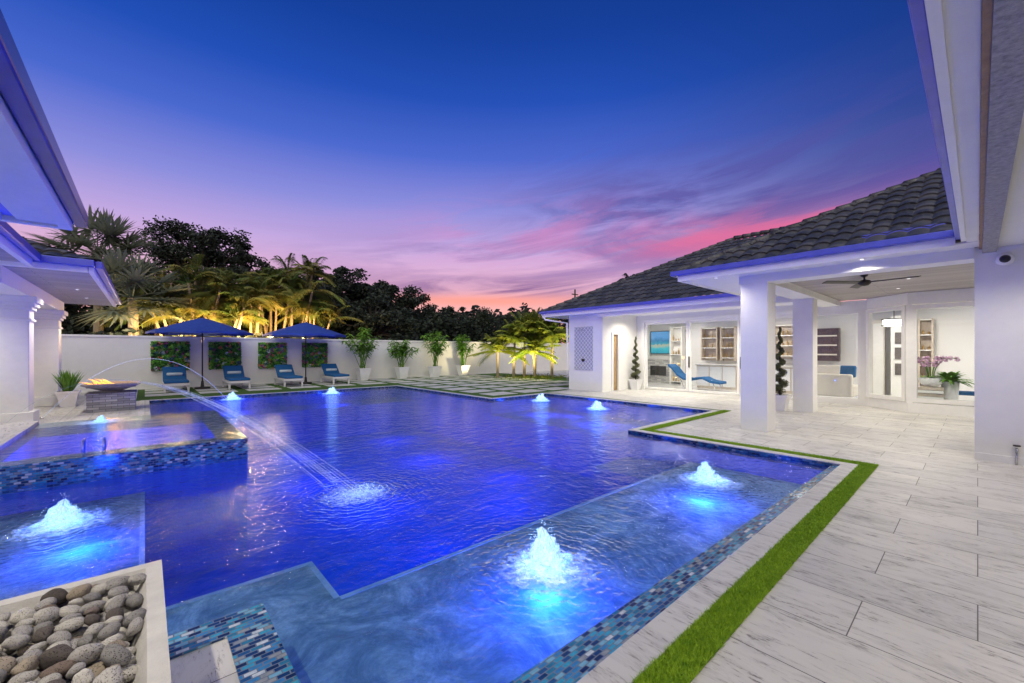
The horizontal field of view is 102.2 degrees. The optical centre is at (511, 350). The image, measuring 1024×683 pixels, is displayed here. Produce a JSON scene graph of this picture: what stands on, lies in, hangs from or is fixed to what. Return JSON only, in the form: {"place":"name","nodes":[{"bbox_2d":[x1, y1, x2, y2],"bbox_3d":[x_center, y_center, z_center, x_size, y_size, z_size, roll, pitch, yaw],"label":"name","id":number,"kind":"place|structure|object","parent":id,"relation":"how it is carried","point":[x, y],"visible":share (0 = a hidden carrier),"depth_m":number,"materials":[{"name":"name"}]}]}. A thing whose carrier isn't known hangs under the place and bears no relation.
{"place":"outdoors","nodes":[
{"label":"outdoors","id":0,"kind":"place"},
{"bbox_2d":[52,369,82,406],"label":"potted grass","id":1,"kind":"object","parent":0,"point":[68,383],"depth_m":11.09,"materials":[{"name":"plant"}]},
{"bbox_2d":[0,462,801,682],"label":"pool shelf floor","id":2,"kind":"structure","parent":0,"point":[423,625],"depth_m":3.24,"materials":[{"name":"tile"}]},
{"bbox_2d":[139,474,660,610],"bbox_3d":[-1.167,1.857,4.455,7.159,0.010,2.809,0,0,-6],"label":"shelf edge","id":3,"kind":"object","parent":2,"relation":"on","point":[324,581],"visible":0.77,"depth_m":3.57,"materials":[{"name":"tile"}]},
{"bbox_2d":[168,466,837,682],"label":"mosaic border","id":4,"kind":"object","parent":2,"relation":"on","point":[257,650],"visible":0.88,"depth_m":2.20,"materials":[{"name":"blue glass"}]},
{"bbox_2d":[151,398,675,606],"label":"pool floor","id":5,"kind":"structure","parent":0,"point":[361,555],"depth_m":8.30,"materials":[{"name":"paint"}]},
{"bbox_2d":[0,410,247,579],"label":"raised spa","id":6,"kind":"object","parent":5,"relation":"on","point":[30,453],"visible":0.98,"depth_m":5.79,"materials":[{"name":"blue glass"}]},
{"bbox_2d":[150,389,821,497],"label":"pool steps","id":7,"kind":"structure","parent":5,"relation":"on","point":[604,477],"depth_m":12.15,"materials":[{"name":"tile"}]},
{"bbox_2d":[0,387,827,633],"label":"water","id":8,"kind":"structure","parent":0,"point":[341,404],"depth_m":7.56,"materials":[{"name":"liquid"}]},
{"bbox_2d":[15,493,103,537],"bbox_3d":[-4.016,1.409,3.695,1.200,0.292,1.200,0,0,27],"label":"water bubbler","id":9,"kind":"object","parent":8,"relation":"on","point":[61,517],"visible":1,"depth_m":3.64,"materials":[{"name":"white"}]},
{"bbox_2d":[19,382,366,496],"bbox_3d":[-5.812,1.005,6.251,9.220,1.126,0.233,0,0,23],"label":"water jet","id":10,"kind":"object","parent":8,"relation":"on","point":[275,440],"visible":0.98,"depth_m":4.97,"materials":[{"name":"white"}]},
{"bbox_2d":[509,520,589,592],"bbox_3d":[0.232,1.363,2.947,1.200,0.384,1.200,0,0,13],"label":"water bubbler","id":11,"kind":"object","parent":8,"relation":"on","point":[543,562],"visible":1,"depth_m":2.87,"materials":[{"name":"white"}]},
{"bbox_2d":[686,457,732,486],"bbox_3d":[2.326,1.400,4.941,1.200,0.310,1.200,0,0,-24],"label":"water bubbler","id":12,"kind":"object","parent":8,"relation":"on","point":[704,474],"visible":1,"depth_m":4.86,"materials":[{"name":"white"}]},
{"bbox_2d":[0,0,939,342],"label":"sky","id":13,"kind":"structure","parent":0,"point":[503,155],"materials":[{"name":"blue"}]},
{"bbox_2d":[149,386,838,470],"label":"pool wall","id":14,"kind":"structure","parent":0,"point":[731,451],"depth_m":7.52,"materials":[{"name":"blue tile"}]},
{"bbox_2d":[34,370,1023,682],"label":"deck","id":15,"kind":"structure","parent":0,"point":[906,566],"depth_m":2.88,"materials":[{"name":"tile"}]},
{"bbox_2d":[0,221,120,422],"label":"pavilion","id":16,"kind":"structure","parent":15,"relation":"on","point":[40,283],"depth_m":8.40,"materials":[{"name":"paint"}]},
{"bbox_2d":[0,9,87,230],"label":"roof","id":17,"kind":"structure","parent":16,"relation":"on","point":[37,186],"depth_m":3.12,"materials":[{"name":"paint"}]},
{"bbox_2d":[0,559,170,682],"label":"fire bowl","id":18,"kind":"object","parent":15,"relation":"on","point":[149,641],"visible":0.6,"depth_m":1.59,"materials":[{"name":"concrete"}]},
{"bbox_2d":[17,643,33,656],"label":"lava stone","id":19,"kind":"object","parent":18,"relation":"in","point":[23,650],"visible":0.42,"depth_m":1.44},
{"bbox_2d":[0,634,30,649],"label":"lava stone","id":20,"kind":"object","parent":19,"relation":"on","point":[17,642],"visible":1,"depth_m":1.41,"materials":[{"name":"stone"}]},
{"bbox_2d":[31,625,54,643],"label":"lava stone","id":21,"kind":"object","parent":18,"relation":"in","point":[41,634],"visible":0.75,"depth_m":1.45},
{"bbox_2d":[54,617,83,632],"bbox_3d":[-1.621,1.007,1.518,0.084,0.045,0.069,-8,-9,-30],"label":"lava stone","id":22,"kind":"object","parent":18,"relation":"in","point":[71,625],"visible":0.86,"depth_m":1.50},
{"bbox_2d":[121,664,137,682],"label":"lava stone","id":23,"kind":"object","parent":18,"relation":"in","point":[129,671],"visible":0.47,"depth_m":1.35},
{"bbox_2d":[100,643,131,666],"bbox_3d":[-1.307,1.003,1.363,0.099,0.051,0.067,24,-7,9],"label":"lava stone","id":24,"kind":"object","parent":23,"relation":"on","point":[113,654],"visible":0.96,"depth_m":1.35,"materials":[{"name":"stone"}]},
{"bbox_2d":[79,379,140,412],"bbox_3d":[-10.281,1.096,10.597,1.145,0.808,1.080,0,0,-42],"label":"fire bowl","id":25,"kind":"object","parent":15,"relation":"on","point":[111,396],"visible":1,"depth_m":10.34,"materials":[{"name":"grey concrete"}]},
{"bbox_2d":[61,334,568,391],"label":"boundary wall","id":26,"kind":"structure","parent":15,"relation":"on","point":[90,356],"depth_m":18.69,"materials":[{"name":"paint"}]},
{"bbox_2d":[150,340,190,370],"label":"living wall panel","id":27,"kind":"structure","parent":26,"relation":"attached to","point":[176,352],"depth_m":16.63,"materials":[{"name":"green plant"}]},
{"bbox_2d":[208,341,241,369],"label":"living wall panel","id":28,"kind":"structure","parent":26,"relation":"attached to","point":[222,354],"depth_m":17.83,"materials":[{"name":"green plant"}]},
{"bbox_2d":[258,342,287,368],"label":"living wall panel","id":29,"kind":"structure","parent":26,"relation":"attached to","point":[271,355],"depth_m":19.04,"materials":[{"name":"green plant"}]},
{"bbox_2d":[301,343,327,367],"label":"living wall panel","id":30,"kind":"structure","parent":26,"relation":"attached to","point":[316,354],"depth_m":20.28,"materials":[{"name":"green plant"}]},
{"bbox_2d":[138,385,857,682],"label":"coping","id":31,"kind":"object","parent":15,"relation":"on","point":[627,661],"visible":0.91,"depth_m":2.68,"materials":[{"name":"stone"}]},
{"bbox_2d":[136,373,877,682],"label":"turf","id":32,"kind":"structure","parent":15,"relation":"on","point":[141,394],"depth_m":16.49,"materials":[{"name":"plant"}]},
{"bbox_2d":[145,315,253,388],"bbox_3d":[-12.240,0.029,16.346,3.204,2.910,3.204,0,0,37],"label":"patio umbrella","id":33,"kind":"object","parent":32,"relation":"on","point":[202,326],"visible":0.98,"depth_m":15.75,"materials":[{"name":"blue fabric"}]},
{"bbox_2d":[145,374,568,396],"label":"paving slabs","id":34,"kind":"structure","parent":32,"relation":"on","point":[324,383],"depth_m":17.79,"materials":[{"name":"stone"}]},
{"bbox_2d":[162,367,189,392],"bbox_3d":[-12.547,1.047,15.412,0.732,0.874,1.890,0,0,-42],"label":"sun lounger","id":35,"kind":"object","parent":34,"relation":"on","point":[174,376],"visible":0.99,"depth_m":15.60,"materials":[{"name":"blue fabric"}]},
{"bbox_2d":[222,365,250,389],"bbox_3d":[-11.126,1.047,16.673,0.732,0.874,1.890,0,0,-42],"label":"sun lounger","id":36,"kind":"object","parent":34,"relation":"on","point":[233,374],"visible":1,"depth_m":16.85,"materials":[{"name":"blue fabric"}]},
{"bbox_2d":[274,364,302,386],"bbox_3d":[-9.705,1.047,17.935,0.732,0.874,1.890,0,0,-42],"label":"sun lounger","id":37,"kind":"object","parent":34,"relation":"on","point":[285,373],"visible":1,"depth_m":18.08,"materials":[{"name":"blue fabric"}]},
{"bbox_2d":[262,320,345,383],"bbox_3d":[-9.431,0.029,18.907,3.204,2.910,3.204,0,0,43],"label":"patio umbrella","id":38,"kind":"object","parent":34,"relation":"on","point":[305,330],"visible":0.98,"depth_m":18.20,"materials":[{"name":"blue fabric"}]},
{"bbox_2d":[320,364,349,383],"bbox_3d":[-8.247,1.047,19.229,0.732,0.874,1.890,0,0,-42],"label":"sun lounger","id":39,"kind":"object","parent":34,"relation":"on","point":[330,371],"visible":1,"depth_m":19.37,"materials":[{"name":"blue fabric"}]},
{"bbox_2d":[339,327,380,380],"bbox_3d":[-7.541,0.136,21.002,2.208,2.695,1.864,0,0,-42],"label":"potted plant","id":40,"kind":"object","parent":34,"relation":"on","point":[362,371],"visible":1,"depth_m":20.79,"materials":[{"name":"green plant"}]},
{"bbox_2d":[386,339,419,378],"bbox_3d":[-5.989,0.423,22.425,1.996,2.122,1.708,0,0,-42],"label":"potted plant","id":41,"kind":"object","parent":34,"relation":"on","point":[401,372],"visible":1,"depth_m":22.23,"materials":[{"name":"green plant"}]},
{"bbox_2d":[420,331,448,376],"bbox_3d":[-4.386,0.135,23.592,1.804,2.699,2.049,0,0,-6],"label":"potted plant","id":42,"kind":"object","parent":34,"relation":"on","point":[436,349],"visible":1,"depth_m":23.57,"materials":[{"name":"green plant"}]},
{"bbox_2d":[453,334,478,375],"bbox_3d":[-2.905,0.218,25.383,1.682,2.531,1.541,0,0,-42],"label":"potted plant","id":43,"kind":"object","parent":34,"relation":"on","point":[462,368],"visible":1,"depth_m":25.02,"materials":[{"name":"green plant"}]},
{"bbox_2d":[486,319,542,376],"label":"date palm","id":44,"kind":"object","parent":34,"relation":"on","point":[512,337],"visible":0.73,"depth_m":22.64,"materials":[{"name":"green plant"}]},
{"bbox_2d":[467,331,528,377],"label":"date palm","id":45,"kind":"object","parent":32,"relation":"on","point":[497,345],"visible":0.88,"depth_m":22.72,"materials":[{"name":"green plant"}]},
{"bbox_2d":[501,309,547,377],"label":"date palm","id":46,"kind":"object","parent":32,"relation":"on","point":[525,320],"visible":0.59,"depth_m":22.81,"materials":[{"name":"green plant"}]},
{"bbox_2d":[506,330,560,376],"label":"date palm","id":47,"kind":"object","parent":32,"relation":"on","point":[530,349],"visible":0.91,"depth_m":22.24,"materials":[{"name":"green plant"}]},
{"bbox_2d":[508,308,563,366],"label":"date palm","id":48,"kind":"object","parent":32,"relation":"on","point":[526,325],"visible":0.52,"depth_m":22.45,"materials":[{"name":"green plant"}]},
{"bbox_2d":[523,318,568,377],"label":"date palm","id":49,"kind":"object","parent":32,"relation":"on","point":[557,332],"visible":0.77,"depth_m":22.34,"materials":[{"name":"green plant"}]},
{"bbox_2d":[628,337,642,389],"bbox_3d":[4.818,0.465,16.121,0.424,2.070,0.424,0,0,-42],"label":"spiral topiary","id":50,"kind":"object","parent":15,"relation":"on","point":[635,384],"visible":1,"depth_m":16.05,"materials":[{"name":"plant"}]},
{"bbox_2d":[632,410,878,682],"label":"artificial grass","id":51,"kind":"structure","parent":15,"relation":"on","point":[760,577],"depth_m":2.59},
{"bbox_2d":[539,0,1023,465],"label":"house","id":52,"kind":"structure","parent":15,"relation":"on","point":[950,229],"depth_m":7.41,"materials":[{"name":"paint"}]},
{"bbox_2d":[574,326,592,369],"bbox_3d":[2.587,-0.100,15.616,0.385,1.640,0.863,0,0,-42],"label":"lattice panel","id":53,"kind":"object","parent":52,"relation":"attached to","point":[583,348],"visible":1,"depth_m":15.72,"materials":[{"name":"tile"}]},
{"bbox_2d":[648,359,669,383],"bbox_3d":[6.984,0.950,19.425,0.260,1.100,1.182,0,0,-42],"label":"fireplace","id":54,"kind":"object","parent":52,"relation":"on","point":[658,370],"visible":0.89,"depth_m":19.37,"materials":[{"name":"stone"}]},
{"bbox_2d":[650,331,669,353],"bbox_3d":[7.029,-0.400,19.512,0.078,1.080,1.052,0,0,-42],"label":"television","id":55,"kind":"object","parent":52,"relation":"attached to","point":[659,342],"visible":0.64,"depth_m":19.51,"materials":[{"name":"blue plastic"}]},
{"bbox_2d":[645,321,687,391],"bbox_3d":[5.877,0.190,15.762,0.100,2.580,1.730,0,0,-42],"label":"sliding door","id":56,"kind":"structure","parent":52,"relation":"in","point":[646,324],"depth_m":15.88,"materials":[{"name":"white glass"}]},
{"bbox_2d":[670,326,684,384],"bbox_3d":[7.499,0.200,18.748,0.350,2.600,0.566,0,0,-42],"label":"shelf unit","id":57,"kind":"object","parent":52,"relation":"on","point":[677,345],"visible":0.85,"depth_m":18.82,"materials":[{"name":"white wood"}]},
{"bbox_2d":[701,327,719,360],"bbox_3d":[8.472,-0.300,17.653,0.350,1.400,0.670,0,0,-42],"label":"shelf unit","id":58,"kind":"object","parent":52,"relation":"in","point":[710,343],"visible":1,"depth_m":17.73,"materials":[{"name":"brown wood"}]},
{"bbox_2d":[688,318,739,394],"bbox_3d":[7.020,0.190,14.437,0.150,2.580,1.730,0,0,-42],"label":"sliding door","id":59,"kind":"structure","parent":52,"relation":"in","point":[731,319],"depth_m":14.51,"materials":[{"name":"white glass"}]},
{"bbox_2d":[695,364,736,389],"bbox_3d":[8.251,1.015,16.537,0.600,0.970,1.604,0,0,-42],"label":"counter","id":60,"kind":"object","parent":52,"relation":"on","point":[727,373],"visible":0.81,"depth_m":16.26,"materials":[{"name":"white wood"}]},
{"bbox_2d":[720,326,736,360],"bbox_3d":[8.970,-0.300,17.091,0.350,1.400,0.589,0,0,-42],"label":"shelf unit","id":61,"kind":"object","parent":52,"relation":"on","point":[728,343],"visible":0.99,"depth_m":17.18,"materials":[{"name":"brown wood"}]},
{"bbox_2d":[775,324,792,358],"bbox_3d":[10.354,-0.350,15.532,0.350,1.300,1.086,0,0,-42],"label":"shelf unit","id":62,"kind":"object","parent":52,"relation":"on","point":[787,337],"visible":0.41,"depth_m":15.65,"materials":[{"name":"brown wood"}]},
{"bbox_2d":[817,328,840,360],"bbox_3d":[11.152,-0.225,14.746,0.320,1.150,0.843,0,0,-42],"label":"wine cabinet","id":63,"kind":"object","parent":52,"relation":"attached to","point":[828,344],"visible":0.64,"depth_m":14.54,"materials":[{"name":"wood"}]},
{"bbox_2d":[817,365,857,396],"bbox_3d":[10.019,0.911,13.040,1.100,0.938,1.368,0,0,-42],"label":"sofa","id":64,"kind":"object","parent":52,"relation":"on","point":[835,380],"visible":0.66,"depth_m":12.55,"materials":[{"name":"white fabric"}]},
{"bbox_2d":[817,311,860,400],"bbox_3d":[9.220,0.140,11.997,0.100,2.480,1.400,0,0,-42],"label":"window","id":65,"kind":"structure","parent":52,"relation":"in","point":[857,312],"depth_m":11.47,"materials":[{"name":"white glass"}]},
{"bbox_2d":[822,274,920,288],"bbox_3d":[6.665,-1.315,7.640,1.357,0.220,1.295,0,0,-42],"label":"ceiling fan","id":66,"kind":"object","parent":52,"relation":"hanging from","point":[860,283],"visible":0.98,"depth_m":7.64,"materials":[{"name":"brown metal"}]},
{"bbox_2d":[872,320,885,394],"bbox_3d":[12.088,0.250,13.617,0.400,2.500,0.309,0,0,-42],"label":"tall cabinet","id":67,"kind":"object","parent":52,"relation":"on","point":[878,358],"visible":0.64,"depth_m":13.49,"materials":[{"name":"wood"}]},
{"bbox_2d":[866,305,905,400],"bbox_3d":[9.719,0.060,10.742,0.100,2.360,1.133,0,0,1],"label":"door frame","id":68,"kind":"structure","parent":52,"relation":"in","point":[869,393],"depth_m":10.76,"materials":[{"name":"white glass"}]},
{"bbox_2d":[891,316,900,396],"bbox_3d":[12.313,0.200,13.069,0.630,2.600,0.451,0,0,-42],"label":"door","id":69,"kind":"structure","parent":52,"relation":"on","point":[895,361],"depth_m":12.94,"materials":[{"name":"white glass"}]},
{"bbox_2d":[918,318,933,386],"bbox_3d":[12.797,0.250,12.780,0.350,2.500,0.330,0,0,-42],"label":"shelf unit","id":70,"kind":"object","parent":52,"relation":"on","point":[925,337],"visible":0.5,"depth_m":12.81,"materials":[{"name":"brown wood"}]},
{"bbox_2d":[918,386,943,398],"bbox_3d":[10.299,1.067,10.164,0.460,0.365,0.440,0,0,-42],"label":"console stack","id":71,"kind":"object","parent":52,"relation":"on","point":[931,392],"visible":0.64,"depth_m":10.03,"materials":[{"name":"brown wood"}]},
{"bbox_2d":[900,355,959,386],"bbox_3d":[10.282,0.486,10.178,1.072,0.768,1.044,0,0,-42],"label":"orchid","id":72,"kind":"object","parent":71,"relation":"on","point":[930,381],"visible":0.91,"depth_m":10.05,"materials":[{"name":"pink plant"}]},
{"bbox_2d":[912,301,973,405],"bbox_3d":[10.209,0.060,9.619,0.100,2.360,1.330,0,0,-42],"label":"window","id":73,"kind":"structure","parent":52,"relation":"in","point":[956,304],"depth_m":9.97,"materials":[{"name":"white glass"}]},
{"bbox_2d":[921,371,973,399],"bbox_3d":[10.651,0.987,9.976,1.233,1.006,1.130,0,0,-42],"label":"potted plant","id":74,"kind":"object","parent":52,"relation":"on","point":[950,384],"visible":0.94,"depth_m":9.91,"materials":[{"name":"green plant"}]},
{"bbox_2d":[775,327,791,410],"bbox_3d":[6.773,0.440,10.456,0.445,2.119,0.421,0,0,-42],"label":"spiral topiary","id":75,"kind":"object","parent":15,"relation":"on","point":[782,400],"visible":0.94,"depth_m":10.38,"materials":[{"name":"plant"}]},
{"label":"ground","id":76,"kind":"structure","parent":0,"visible":0},
{"bbox_2d":[21,204,161,333],"bbox_3d":[-19.064,-2.563,18.991,4.782,8.132,5.039,0,0,-10],"label":"fan palm","id":77,"kind":"object","parent":76,"relation":"on","point":[108,231],"visible":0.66,"depth_m":18.60,"materials":[{"name":"plant"}]},
{"bbox_2d":[70,246,195,335],"bbox_3d":[-15.726,-1.383,17.210,4.767,5.778,4.570,0,0,2],"label":"fan palm","id":78,"kind":"object","parent":76,"relation":"on","point":[119,272],"visible":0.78,"depth_m":16.75,"materials":[{"name":"plant"}]},
{"bbox_2d":[110,284,211,335],"bbox_3d":[-15.385,-0.657,18.242,3.433,4.340,4.336,0,0,-40],"label":"areca palm","id":79,"kind":"object","parent":76,"relation":"on","point":[179,311],"visible":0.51,"depth_m":17.62,"materials":[{"name":"green plant"}]},
{"bbox_2d":[150,254,228,336],"bbox_3d":[-16.080,-1.654,20.462,3.368,6.322,4.055,0,0,26],"label":"areca palm","id":80,"kind":"object","parent":76,"relation":"on","point":[195,282],"visible":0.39,"depth_m":20.43,"materials":[{"name":"green plant"}]},
{"bbox_2d":[137,215,265,281],"bbox_3d":[-24.175,-4.217,32.268,8.482,11.462,8.398,0,0,-42],"label":"broadleaf tree","id":81,"kind":"object","parent":76,"relation":"on","point":[209,243],"visible":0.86,"depth_m":30.78,"materials":[{"name":"green plant"}]},
{"bbox_2d":[164,263,261,336],"bbox_3d":[-14.256,-1.262,19.869,3.362,5.542,4.398,0,0,2],"label":"areca palm","id":82,"kind":"object","parent":76,"relation":"on","point":[212,295],"visible":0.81,"depth_m":19.21,"materials":[{"name":"green plant"}]},
{"bbox_2d":[167,290,285,332],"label":"areca palm","id":83,"kind":"object","parent":76,"relation":"on","point":[236,314],"visible":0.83,"depth_m":19.51,"materials":[{"name":"green plant"}]},
{"bbox_2d":[206,257,281,317],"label":"broadleaf tree","id":84,"kind":"object","parent":76,"relation":"on","point":[236,261],"visible":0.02,"depth_m":32.03,"materials":[{"name":"green plant"}]},
{"bbox_2d":[216,274,292,337],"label":"areca palm","id":85,"kind":"object","parent":76,"relation":"on","point":[260,288],"visible":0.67,"depth_m":20.47,"materials":[{"name":"green plant"}]},
{"bbox_2d":[226,266,303,332],"bbox_3d":[-13.266,-1.539,22.385,3.124,6.092,3.717,0,0,32],"label":"areca palm","id":86,"kind":"object","parent":76,"relation":"on","point":[260,273],"visible":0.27,"depth_m":22.16,"materials":[{"name":"green plant"}]},
{"bbox_2d":[234,270,307,337],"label":"areca palm","id":87,"kind":"object","parent":76,"relation":"on","point":[279,279],"visible":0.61,"depth_m":21.73,"materials":[{"name":"green plant"}]},
{"bbox_2d":[263,253,337,326],"bbox_3d":[-11.973,-2.047,23.307,4.052,7.106,2.927,0,0,-25],"label":"areca palm","id":88,"kind":"object","parent":76,"relation":"on","point":[307,265],"visible":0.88,"depth_m":23.40,"materials":[{"name":"green plant"}]},
{"bbox_2d":[265,277,344,325],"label":"areca palm","id":89,"kind":"object","parent":76,"relation":"on","point":[319,294],"visible":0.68,"depth_m":22.08,"materials":[{"name":"green plant"}]},
{"bbox_2d":[61,285,554,342],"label":"undergrowth","id":90,"kind":"object","parent":76,"relation":"on","point":[432,324],"visible":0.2,"depth_m":25.26,"materials":[{"name":"green plant"}]},
{"bbox_2d":[278,270,354,332],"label":"broadleaf tree","id":91,"kind":"object","parent":76,"relation":"on","point":[334,291],"visible":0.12,"depth_m":26.55,"materials":[{"name":"green plant"}]},
{"bbox_2d":[65,302,568,342],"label":"distant woods","id":92,"kind":"object","parent":76,"relation":"on","point":[470,313],"depth_m":47.45,"materials":[{"name":"green plant"}]},
{"bbox_2d":[275,293,362,338],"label":"areca palm","id":93,"kind":"object","parent":76,"relation":"on","point":[314,315],"visible":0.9,"depth_m":22.37,"materials":[{"name":"green plant"}]},
{"bbox_2d":[295,266,377,327],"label":"broadleaf tree","id":94,"kind":"object","parent":76,"relation":"on","point":[344,272],"visible":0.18,"depth_m":28.21,"materials":[{"name":"green plant"}]},
{"bbox_2d":[320,267,402,326],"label":"broadleaf tree","id":95,"kind":"object","parent":76,"relation":"on","point":[365,288],"visible":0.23,"depth_m":29.23,"materials":[{"name":"green plant"}]},
{"bbox_2d":[330,288,420,339],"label":"broadleaf tree","id":96,"kind":"object","parent":76,"relation":"on","point":[367,315],"visible":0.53,"depth_m":26.12,"materials":[{"name":"green plant"}]},
{"bbox_2d":[366,280,428,332],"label":"broadleaf tree","id":97,"kind":"object","parent":76,"relation":"on","point":[408,298],"visible":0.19,"depth_m":32.67,"materials":[{"name":"green plant"}]},
{"bbox_2d":[409,293,459,321],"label":"broadleaf tree","id":98,"kind":"object","parent":76,"relation":"on","point":[427,309],"visible":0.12,"depth_m":37.26,"materials":[{"name":"green plant"}]},
{"bbox_2d":[451,307,497,339],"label":"broadleaf tree","id":99,"kind":"object","parent":76,"relation":"on","point":[484,317],"visible":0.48,"depth_m":35.08,"materials":[{"name":"green plant"}]},
{"label":"lava stone","id":100,"kind":"object","parent":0,"visible":0},
{"bbox_2d":[9,607,35,625],"bbox_3d":[-1.850,1.006,1.565,0.070,0.056,0.056,0,0,5],"label":"lava stone","id":101,"kind":"object","parent":100,"relation":"on","point":[16,617],"visible":0.7,"depth_m":1.55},
{"bbox_2d":[33,606,59,625],"bbox_3d":[-1.759,1.002,1.565,0.063,0.062,0.078,0,0,22],"label":"lava stone","id":102,"kind":"object","parent":100,"relation":"on","point":[46,614],"visible":0.87,"depth_m":1.55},
{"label":"lava stone","id":103,"kind":"object","parent":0,"visible":0},
{"bbox_2d":[8,670,39,682],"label":"lava stone","id":104,"kind":"object","parent":103,"relation":"on","point":[27,676],"visible":0.98,"depth_m":1.26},
{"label":"lava stone","id":105,"kind":"object","parent":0,"visible":0},
{"bbox_2d":[11,655,38,675],"bbox_3d":[-1.542,1.002,1.312,0.059,0.050,0.066,-30,0,-41],"label":"lava stone","id":106,"kind":"object","parent":105,"relation":"on","point":[29,663],"visible":0.82,"depth_m":1.30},
{"label":"lava stone","id":107,"kind":"object","parent":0,"visible":0},
{"bbox_2d":[39,660,76,678],"bbox_3d":[-1.433,1.009,1.307,0.087,0.043,0.063,-11,5,-32],"label":"lava stone","id":108,"kind":"object","parent":107,"relation":"on","point":[62,668],"visible":0.72,"depth_m":1.30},
{"label":"lava stone","id":109,"kind":"object","parent":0,"visible":0},
{"bbox_2d":[38,644,73,669],"bbox_3d":[-1.500,1.007,1.365,0.094,0.065,0.064,0,0,5],"label":"lava stone","id":110,"kind":"object","parent":109,"relation":"on","point":[48,658],"visible":0.72,"depth_m":1.34,"materials":[{"name":"stone"}]},
{"bbox_2d":[67,643,104,665],"bbox_3d":[-1.406,1.004,1.366,0.095,0.064,0.081,-20,-19,-11],"label":"lava stone","id":111,"kind":"object","parent":109,"relation":"on","point":[87,654],"visible":0.75,"depth_m":1.35,"materials":[{"name":"stone"}]},
{"label":"lava stone","id":112,"kind":"object","parent":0,"visible":0},
{"bbox_2d":[92,665,123,682],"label":"lava stone","id":113,"kind":"object","parent":112,"relation":"on","point":[113,674],"visible":1,"depth_m":1.25,"materials":[{"name":"stone"}]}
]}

